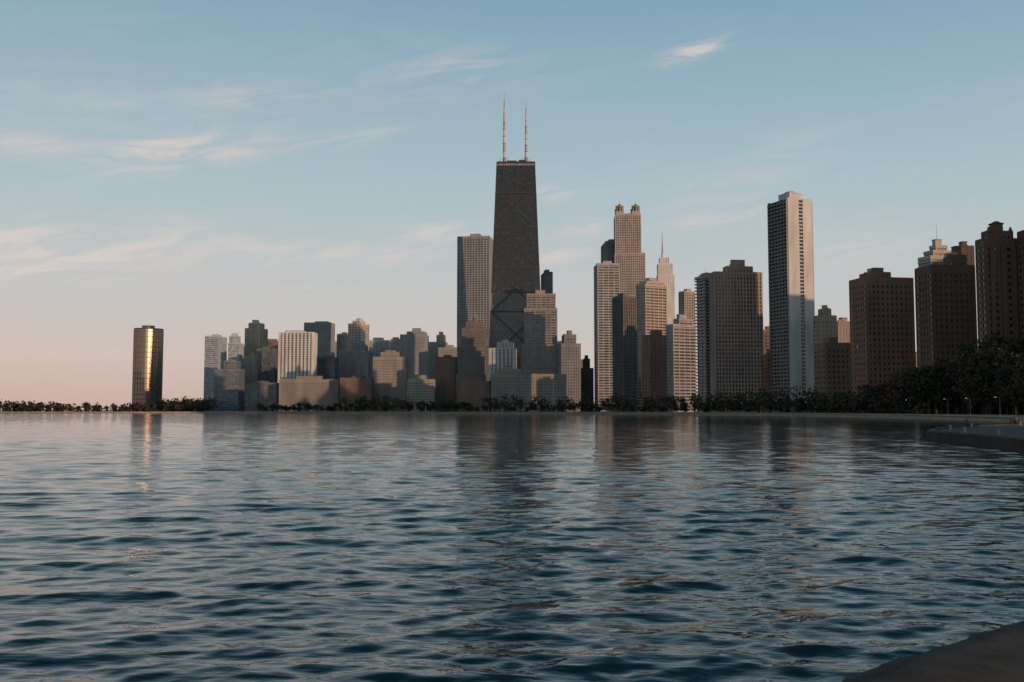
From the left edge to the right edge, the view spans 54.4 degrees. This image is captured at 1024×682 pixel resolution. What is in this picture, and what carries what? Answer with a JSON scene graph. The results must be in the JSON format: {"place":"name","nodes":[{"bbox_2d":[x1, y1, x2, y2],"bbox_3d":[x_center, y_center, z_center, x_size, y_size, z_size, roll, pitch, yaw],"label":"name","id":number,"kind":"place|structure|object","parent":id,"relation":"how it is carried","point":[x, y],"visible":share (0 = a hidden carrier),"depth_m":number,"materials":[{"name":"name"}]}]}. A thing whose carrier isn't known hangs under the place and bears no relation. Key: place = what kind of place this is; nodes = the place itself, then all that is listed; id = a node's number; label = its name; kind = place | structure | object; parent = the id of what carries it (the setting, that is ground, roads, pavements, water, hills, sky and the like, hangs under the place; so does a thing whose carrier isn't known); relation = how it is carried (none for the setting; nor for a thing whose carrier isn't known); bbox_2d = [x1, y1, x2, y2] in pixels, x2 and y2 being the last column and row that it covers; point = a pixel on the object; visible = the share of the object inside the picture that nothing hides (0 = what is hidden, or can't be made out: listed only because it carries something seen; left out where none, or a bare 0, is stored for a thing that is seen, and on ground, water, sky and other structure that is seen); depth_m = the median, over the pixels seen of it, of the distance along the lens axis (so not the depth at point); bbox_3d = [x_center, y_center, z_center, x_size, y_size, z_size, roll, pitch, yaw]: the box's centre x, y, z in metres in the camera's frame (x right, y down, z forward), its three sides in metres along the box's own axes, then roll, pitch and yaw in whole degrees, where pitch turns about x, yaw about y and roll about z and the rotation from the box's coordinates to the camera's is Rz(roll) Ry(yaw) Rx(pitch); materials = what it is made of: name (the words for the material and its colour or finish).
{"place":"outdoors","nodes":[
{"label":"outdoors","id":0,"kind":"place"},
{"bbox_2d":[132,325,163,410],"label":"curved glass residential tower","id":1,"kind":"structure","parent":0,"point":[147,376],"depth_m":2275.56,"materials":[{"name":"grey"}]},
{"bbox_2d":[204,334,226,410],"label":"glass office tower","id":2,"kind":"structure","parent":0,"point":[215,354],"depth_m":1778.92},
{"bbox_2d":[214,359,244,410],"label":"office block","id":3,"kind":"structure","parent":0,"point":[229,381],"depth_m":1680.30,"materials":[{"name":"grey glass"}]},
{"bbox_2d":[228,333,243,369],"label":"glass office tower","id":4,"kind":"structure","parent":0,"point":[235,348],"depth_m":1893.78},
{"bbox_2d":[244,350,257,409],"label":"apartment block","id":5,"kind":"structure","parent":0,"point":[251,361],"depth_m":1742.69,"materials":[{"name":"grey glass"}]},
{"bbox_2d":[244,320,267,369],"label":"stone skyscraper","id":6,"kind":"structure","parent":0,"point":[256,334],"depth_m":1938.39,"materials":[{"name":"grey glass"}]},
{"bbox_2d":[244,381,278,410],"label":"apartment block","id":7,"kind":"structure","parent":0,"point":[265,393],"depth_m":1582.56,"materials":[{"name":"grey concrete"}]},
{"bbox_2d":[257,346,277,382],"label":"office block","id":8,"kind":"structure","parent":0,"point":[267,366],"depth_m":1806.36,"materials":[{"name":"grey glass"}]},
{"bbox_2d":[278,330,317,382],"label":"white striped office tower","id":9,"kind":"structure","parent":0,"point":[297,352],"depth_m":1639.97,"materials":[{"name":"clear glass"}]},
{"bbox_2d":[279,376,339,410],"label":"apartment block","id":10,"kind":"structure","parent":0,"point":[317,390],"depth_m":1333.99,"materials":[{"name":"beige concrete"}]},
{"bbox_2d":[304,321,334,356],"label":"glass office tower","id":11,"kind":"structure","parent":0,"point":[324,331],"depth_m":1938.31,"materials":[{"name":"glass"}]},
{"bbox_2d":[317,353,338,378],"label":"apartment block","id":12,"kind":"structure","parent":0,"point":[327,366],"depth_m":1687.04,"materials":[{"name":"grey glass"}]},
{"bbox_2d":[335,341,336,356],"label":"apartment block","id":13,"kind":"structure","parent":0,"point":[335,348],"depth_m":2184.74,"materials":[{"name":"beige concrete"}]},
{"bbox_2d":[337,331,349,357],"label":"apartment tower","id":14,"kind":"structure","parent":0,"point":[343,340],"depth_m":1994.52,"materials":[{"name":"grey glass"}]},
{"bbox_2d":[339,342,372,379],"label":"apartment block","id":15,"kind":"structure","parent":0,"point":[357,360],"depth_m":1780.49,"materials":[{"name":"grey glass"}]},
{"bbox_2d":[340,376,373,410],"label":"brick apartment block","id":16,"kind":"structure","parent":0,"point":[352,388],"depth_m":1316.15,"materials":[{"name":"brown brick"}]},
{"bbox_2d":[348,315,369,349],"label":"apartment tower","id":17,"kind":"structure","parent":0,"point":[358,330],"depth_m":2041.89,"materials":[{"name":"beige stone"}]},
{"bbox_2d":[369,338,389,356],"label":"office block","id":18,"kind":"structure","parent":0,"point":[377,346],"depth_m":1888.25,"materials":[{"name":"grey glass"}]},
{"bbox_2d":[373,350,408,410],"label":"stone apartment block","id":19,"kind":"structure","parent":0,"point":[390,372],"depth_m":1365.79,"materials":[{"name":"beige stone"}]},
{"bbox_2d":[390,337,399,351],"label":"apartment block","id":20,"kind":"structure","parent":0,"point":[394,343],"depth_m":1845.73,"materials":[{"name":"grey glass"}]},
{"bbox_2d":[400,328,428,378],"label":"apartment tower","id":21,"kind":"structure","parent":0,"point":[414,345],"depth_m":1735.28,"materials":[{"name":"grey glass"}]},
{"bbox_2d":[407,375,436,411],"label":"apartment block","id":22,"kind":"structure","parent":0,"point":[421,387],"depth_m":1285.22,"materials":[{"name":"grey concrete"}]},
{"bbox_2d":[429,332,447,378],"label":"apartment block","id":23,"kind":"structure","parent":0,"point":[439,342],"depth_m":1839.83,"materials":[{"name":"grey glass"}]},
{"bbox_2d":[435,355,457,410],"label":"brick apartment block","id":24,"kind":"structure","parent":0,"point":[446,369],"depth_m":1338.90,"materials":[{"name":"brown brick"}]},
{"bbox_2d":[438,345,456,356],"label":"apartment block","id":25,"kind":"structure","parent":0,"point":[451,350],"depth_m":1690.11,"materials":[{"name":"beige concrete"}]},
{"bbox_2d":[458,376,490,411],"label":"brick apartment block","id":26,"kind":"structure","parent":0,"point":[473,390],"depth_m":1167.34,"materials":[{"name":"brown brick"}]},
{"bbox_2d":[457,234,492,357],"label":"grey striped skyscraper","id":27,"kind":"structure","parent":0,"point":[474,264],"depth_m":1550.94,"materials":[{"name":"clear glass"}]},
{"bbox_2d":[489,339,516,380],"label":"modern office block","id":28,"kind":"structure","parent":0,"point":[503,353],"depth_m":1222.51,"materials":[{"name":"grey glass"}]},
{"bbox_2d":[0,410,1023,681],"bbox_3d":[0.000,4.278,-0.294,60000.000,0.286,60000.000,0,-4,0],"label":"water","id":29,"kind":"structure","parent":0,"point":[426,548],"depth_m":31.38,"materials":[{"name":"teal liquid"}]},
{"bbox_2d":[0,410,1023,421],"bbox_3d":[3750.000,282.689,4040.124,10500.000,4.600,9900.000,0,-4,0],"label":"ground","id":30,"kind":"structure","parent":0,"point":[193,411],"depth_m":1003.62,"materials":[{"name":"green plant"}]},
{"bbox_2d":[0,399,45,411],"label":"distant tree row","id":31,"kind":"object","parent":30,"relation":"on","point":[22,404],"visible":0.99,"depth_m":1253.73,"materials":[{"name":"green plant"}]},
{"bbox_2d":[2,401,204,411],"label":"distant tree row","id":32,"kind":"object","parent":30,"relation":"on","point":[86,406],"visible":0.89,"depth_m":1248.92,"materials":[{"name":"green plant"}]},
{"bbox_2d":[155,396,217,410],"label":"distant tree row","id":33,"kind":"object","parent":30,"relation":"on","point":[205,402],"visible":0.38,"depth_m":1578.74,"materials":[{"name":"green plant"}]},
{"bbox_2d":[268,339,277,348],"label":"apartment block","id":34,"kind":"structure","parent":30,"relation":"on","point":[272,343],"depth_m":2310.60,"materials":[{"name":"brown concrete"}]},
{"bbox_2d":[456,314,488,411],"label":"stepped art deco tower","id":35,"kind":"structure","parent":30,"relation":"on","point":[473,355],"depth_m":1286.14,"materials":[{"name":"beige stone"}]},
{"bbox_2d":[489,93,539,368],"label":"tapered cross braced skyscraper","id":36,"kind":"structure","parent":30,"relation":"on","point":[515,271],"depth_m":1393.54,"materials":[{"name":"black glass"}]},
{"bbox_2d":[490,366,565,411],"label":"stone hotel","id":37,"kind":"structure","parent":30,"relation":"on","point":[508,380],"depth_m":1133.94,"materials":[{"name":"beige stone"}]},
{"bbox_2d":[557,330,580,411],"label":"apartment block","id":38,"kind":"structure","parent":30,"relation":"on","point":[569,356],"depth_m":1253.54,"materials":[{"name":"beige concrete"}]},
{"bbox_2d":[581,355,593,411],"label":"apartment block","id":39,"kind":"structure","parent":30,"relation":"on","point":[587,378],"depth_m":1286.34,"materials":[{"name":"black glass"}]},
{"bbox_2d":[255,397,927,413],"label":"distant tree row","id":40,"kind":"object","parent":30,"relation":"on","point":[899,406],"visible":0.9,"depth_m":839.33,"materials":[{"name":"green plant"}]},
{"bbox_2d":[202,412,1012,421],"bbox_3d":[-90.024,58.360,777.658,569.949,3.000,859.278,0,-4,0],"label":"stone revetment","id":41,"kind":"object","parent":30,"relation":"on","point":[973,419],"visible":0.38,"depth_m":701.44,"materials":[{"name":"stone"}]},
{"bbox_2d":[601,239,613,262],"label":"office tower","id":42,"kind":"structure","parent":30,"relation":"on","point":[607,250],"depth_m":1468.96,"materials":[{"name":"black glass"}]},
{"bbox_2d":[338,385,883,413],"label":"distant tree row","id":43,"kind":"object","parent":30,"relation":"on","point":[849,400],"visible":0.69,"depth_m":811.89,"materials":[{"name":"green plant"}]},
{"bbox_2d":[206,411,1023,417],"bbox_3d":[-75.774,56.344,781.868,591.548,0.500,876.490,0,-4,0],"label":"lakefront promenade","id":44,"kind":"structure","parent":30,"relation":"on","point":[982,415],"depth_m":671.95,"materials":[{"name":"concrete"}]},
{"bbox_2d":[614,201,645,295],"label":"four lantern skyscraper","id":45,"kind":"structure","parent":30,"relation":"on","point":[629,256],"depth_m":1444.15,"materials":[{"name":"beige stone"}]},
{"bbox_2d":[642,330,666,411],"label":"brick apartment block","id":46,"kind":"structure","parent":30,"relation":"on","point":[654,346],"depth_m":975.53,"materials":[{"name":"brown brick"}]},
{"bbox_2d":[666,314,696,411],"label":"apartment block","id":47,"kind":"structure","parent":30,"relation":"on","point":[681,354],"depth_m":1015.50,"materials":[{"name":"beige concrete"}]},
{"bbox_2d":[763,326,769,353],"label":"apartment block","id":48,"kind":"structure","parent":30,"relation":"on","point":[766,334],"depth_m":996.65,"materials":[{"name":"beige concrete"}]},
{"bbox_2d":[762,349,773,412],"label":"brick apartment block","id":49,"kind":"structure","parent":30,"relation":"on","point":[768,384],"depth_m":855.06,"materials":[{"name":"brown brick"}]},
{"bbox_2d":[767,190,814,412],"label":"white concrete apartment tower","id":50,"kind":"structure","parent":30,"relation":"on","point":[790,264],"depth_m":844.24,"materials":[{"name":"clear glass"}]},
{"bbox_2d":[813,305,836,412],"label":"apartment block","id":51,"kind":"structure","parent":30,"relation":"on","point":[824,323],"depth_m":819.10,"materials":[{"name":"concrete"}]},
{"bbox_2d":[814,337,850,412],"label":"brick apartment block","id":52,"kind":"structure","parent":30,"relation":"on","point":[832,366],"depth_m":681.99,"materials":[{"name":"brown brick"}]},
{"bbox_2d":[852,384,880,412],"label":"shade tree","id":53,"kind":"object","parent":30,"relation":"on","point":[868,387],"visible":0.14,"depth_m":598.37,"materials":[{"name":"green plant"}]},
{"bbox_2d":[866,385,883,413],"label":"shade tree","id":54,"kind":"object","parent":30,"relation":"on","point":[875,387],"visible":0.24,"depth_m":565.14,"materials":[{"name":"green plant"}]},
{"bbox_2d":[873,382,891,413],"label":"shade tree","id":55,"kind":"object","parent":30,"relation":"on","point":[882,386],"visible":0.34,"depth_m":561.50,"materials":[{"name":"green plant"}]},
{"bbox_2d":[849,268,916,413],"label":"brown brick apartment tower","id":56,"kind":"structure","parent":30,"relation":"on","point":[882,326],"depth_m":613.07,"materials":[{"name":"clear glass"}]},
{"bbox_2d":[874,379,907,413],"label":"shade tree","id":57,"kind":"object","parent":30,"relation":"on","point":[889,400],"visible":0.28,"depth_m":538.83,"materials":[{"name":"green plant"}]},
{"bbox_2d":[886,366,933,413],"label":"shade tree","id":58,"kind":"object","parent":30,"relation":"on","point":[905,376],"visible":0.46,"depth_m":525.10,"materials":[{"name":"green plant"}]},
{"bbox_2d":[897,366,937,413],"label":"shade tree","id":59,"kind":"object","parent":30,"relation":"on","point":[917,384],"visible":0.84,"depth_m":508.31,"materials":[{"name":"green plant"}]},
{"bbox_2d":[842,621,1023,681],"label":"concrete seawall","id":60,"kind":"object","parent":30,"relation":"on","point":[995,655],"visible":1,"depth_m":6.37,"materials":[{"name":"grey concrete"}]},
{"bbox_2d":[910,364,957,413],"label":"shade tree","id":61,"kind":"object","parent":30,"relation":"on","point":[937,395],"visible":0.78,"depth_m":502.94,"materials":[{"name":"green plant"}]},
{"bbox_2d":[926,374,959,413],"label":"shade tree","id":62,"kind":"object","parent":30,"relation":"on","point":[952,405],"visible":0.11,"depth_m":511.80,"materials":[{"name":"green plant"}]},
{"bbox_2d":[914,246,977,413],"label":"brown brick apartment tower","id":63,"kind":"structure","parent":30,"relation":"on","point":[945,308],"depth_m":564.39,"materials":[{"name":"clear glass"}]},
{"bbox_2d":[928,340,981,413],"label":"shade tree","id":64,"kind":"object","parent":30,"relation":"on","point":[962,350],"visible":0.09,"depth_m":514.88,"materials":[{"name":"green plant"}]},
{"bbox_2d":[933,364,976,413],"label":"shade tree","id":65,"kind":"object","parent":30,"relation":"on","point":[953,396],"visible":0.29,"depth_m":502.17,"materials":[{"name":"green plant"}]},
{"bbox_2d":[942,358,972,413],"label":"shade tree","id":66,"kind":"object","parent":30,"relation":"on","point":[954,382],"visible":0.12,"depth_m":507.83,"materials":[{"name":"green plant"}]},
{"bbox_2d":[949,385,970,413],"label":"shade tree","id":67,"kind":"object","parent":30,"relation":"on","point":[951,390],"visible":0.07,"depth_m":497.84,"materials":[{"name":"green plant"}]},
{"bbox_2d":[945,347,996,411],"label":"shade tree","id":68,"kind":"object","parent":30,"relation":"on","point":[960,366],"visible":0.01,"depth_m":495.94,"materials":[{"name":"green plant"}]},
{"bbox_2d":[927,425,1023,451],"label":"concrete jetty","id":69,"kind":"object","parent":30,"relation":"on","point":[1000,442],"visible":0.35,"depth_m":125.19,"materials":[{"name":"grey concrete"}]},
{"bbox_2d":[929,424,1023,438],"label":"jetty kerb","id":70,"kind":"structure","parent":69,"relation":"on","point":[939,428],"depth_m":128.38,"materials":[{"name":"concrete"}]},
{"bbox_2d":[949,422,1020,434],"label":"mooring bollards","id":71,"kind":"object","parent":69,"relation":"on","point":[999,431],"visible":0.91,"depth_m":135.39,"materials":[{"name":"grey metal"}]},
{"bbox_2d":[956,362,996,414],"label":"shade tree","id":72,"kind":"object","parent":30,"relation":"on","point":[975,387],"visible":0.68,"depth_m":457.29,"materials":[{"name":"green plant"}]},
{"bbox_2d":[963,372,993,414],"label":"shade tree","id":73,"kind":"object","parent":30,"relation":"on","point":[967,401],"visible":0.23,"depth_m":462.50,"materials":[{"name":"green plant"}]},
{"bbox_2d":[948,346,1015,414],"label":"shade tree","id":74,"kind":"object","parent":30,"relation":"on","point":[966,370],"visible":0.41,"depth_m":472.12,"materials":[{"name":"green plant"}]},
{"bbox_2d":[961,332,1023,414],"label":"shade tree","id":75,"kind":"object","parent":30,"relation":"on","point":[991,342],"visible":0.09,"depth_m":493.53,"materials":[{"name":"green plant"}]},
{"bbox_2d":[982,373,1010,414],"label":"shade tree","id":76,"kind":"object","parent":30,"relation":"on","point":[994,394],"visible":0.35,"depth_m":446.82,"materials":[{"name":"green plant"}]},
{"bbox_2d":[975,221,1022,414],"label":"stone turret apartment tower","id":77,"kind":"structure","parent":30,"relation":"on","point":[997,282],"depth_m":508.98,"materials":[{"name":"brown stone"}]},
{"bbox_2d":[987,364,1021,414],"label":"shade tree","id":78,"kind":"object","parent":30,"relation":"on","point":[999,381],"visible":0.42,"depth_m":444.97,"materials":[{"name":"green plant"}]},
{"bbox_2d":[994,357,1021,414],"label":"shade tree","id":79,"kind":"object","parent":30,"relation":"on","point":[1020,409],"visible":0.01,"depth_m":492.01,"materials":[{"name":"green plant"}]},
{"bbox_2d":[994,354,1023,379],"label":"shade tree","id":80,"kind":"object","parent":30,"relation":"on","point":[1021,357],"visible":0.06,"depth_m":462.41,"materials":[{"name":"green plant"}]},
{"bbox_2d":[997,361,1023,406],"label":"shade tree","id":81,"kind":"object","parent":30,"relation":"on","point":[1011,395],"visible":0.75,"depth_m":428.38,"materials":[{"name":"green plant"}]},
{"bbox_2d":[997,351,1023,414],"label":"shade tree","id":82,"kind":"object","parent":30,"relation":"on","point":[1011,356],"visible":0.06,"depth_m":474.39,"materials":[{"name":"green plant"}]},
{"bbox_2d":[1008,379,1021,414],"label":"shade tree","id":83,"kind":"object","parent":30,"relation":"on","point":[1016,403],"visible":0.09,"depth_m":438.53,"materials":[{"name":"green plant"}]},
{"bbox_2d":[1008,339,1023,414],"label":"shade tree","id":84,"kind":"object","parent":30,"relation":"on","point":[1019,346],"visible":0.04,"depth_m":497.76,"materials":[{"name":"green plant"}]},
{"bbox_2d":[1013,379,1023,404],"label":"shade tree","id":85,"kind":"object","parent":30,"relation":"on","point":[1020,387],"visible":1,"depth_m":412.12,"materials":[{"name":"green plant"}]},
{"bbox_2d":[1017,230,1023,347],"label":"dark stone apartment tower","id":86,"kind":"structure","parent":30,"relation":"on","point":[1020,243],"depth_m":504.45,"materials":[{"name":"brown stone"}]},
{"bbox_2d":[0,0,1023,409],"label":"sky","id":87,"kind":"structure","parent":0,"point":[191,170],"materials":[{"name":"blue"}]},
{"bbox_2d":[520,351,521,372],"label":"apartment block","id":88,"kind":"structure","parent":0,"point":[520,361],"depth_m":1342.14,"materials":[{"name":"grey glass"}]},
{"bbox_2d":[521,290,557,373],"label":"banded stone tower","id":89,"kind":"structure","parent":0,"point":[539,350],"depth_m":1276.76,"materials":[{"name":"beige stone"}]},
{"bbox_2d":[541,266,552,293],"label":"apartment block","id":90,"kind":"structure","parent":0,"point":[547,281],"depth_m":1609.88,"materials":[{"name":"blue glass"}]},
{"bbox_2d":[594,260,619,411],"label":"apartment tower","id":91,"kind":"structure","parent":0,"point":[606,281],"depth_m":1237.90,"materials":[{"name":"beige concrete"}]},
{"bbox_2d":[612,293,637,411],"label":"brown glass tower","id":92,"kind":"structure","parent":0,"point":[624,341],"depth_m":1074.73,"materials":[{"name":"glass"}]},
{"bbox_2d":[636,278,667,411],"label":"apartment tower","id":93,"kind":"structure","parent":0,"point":[651,296],"depth_m":1117.34,"materials":[{"name":"beige concrete"}]},
{"bbox_2d":[656,238,674,323],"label":"glass spire skyscraper","id":94,"kind":"structure","parent":0,"point":[665,275],"depth_m":2001.91,"materials":[{"name":"grey"}]},
{"bbox_2d":[678,289,696,396],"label":"stone skyscraper","id":95,"kind":"structure","parent":0,"point":[686,298],"depth_m":1421.89,"materials":[{"name":"beige stone"}]},
{"bbox_2d":[694,269,710,411],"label":"balcony apartment tower","id":96,"kind":"structure","parent":0,"point":[703,334],"depth_m":928.37,"materials":[{"name":"brown concrete"}]},
{"bbox_2d":[709,260,763,411],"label":"brown apartment tower","id":97,"kind":"structure","parent":0,"point":[736,320],"depth_m":896.40,"materials":[{"name":"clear glass"}]},
{"bbox_2d":[837,317,849,342],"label":"apartment block","id":98,"kind":"structure","parent":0,"point":[843,329],"depth_m":858.40,"materials":[{"name":"beige concrete"}]},
{"bbox_2d":[918,226,950,267],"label":"beige apartment tower","id":99,"kind":"structure","parent":0,"point":[936,252],"depth_m":722.56,"materials":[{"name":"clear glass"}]},
{"bbox_2d":[958,241,974,264],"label":"apartment tower","id":100,"kind":"structure","parent":0,"point":[967,250],"depth_m":681.06,"materials":[{"name":"brown brick"}]}
]}

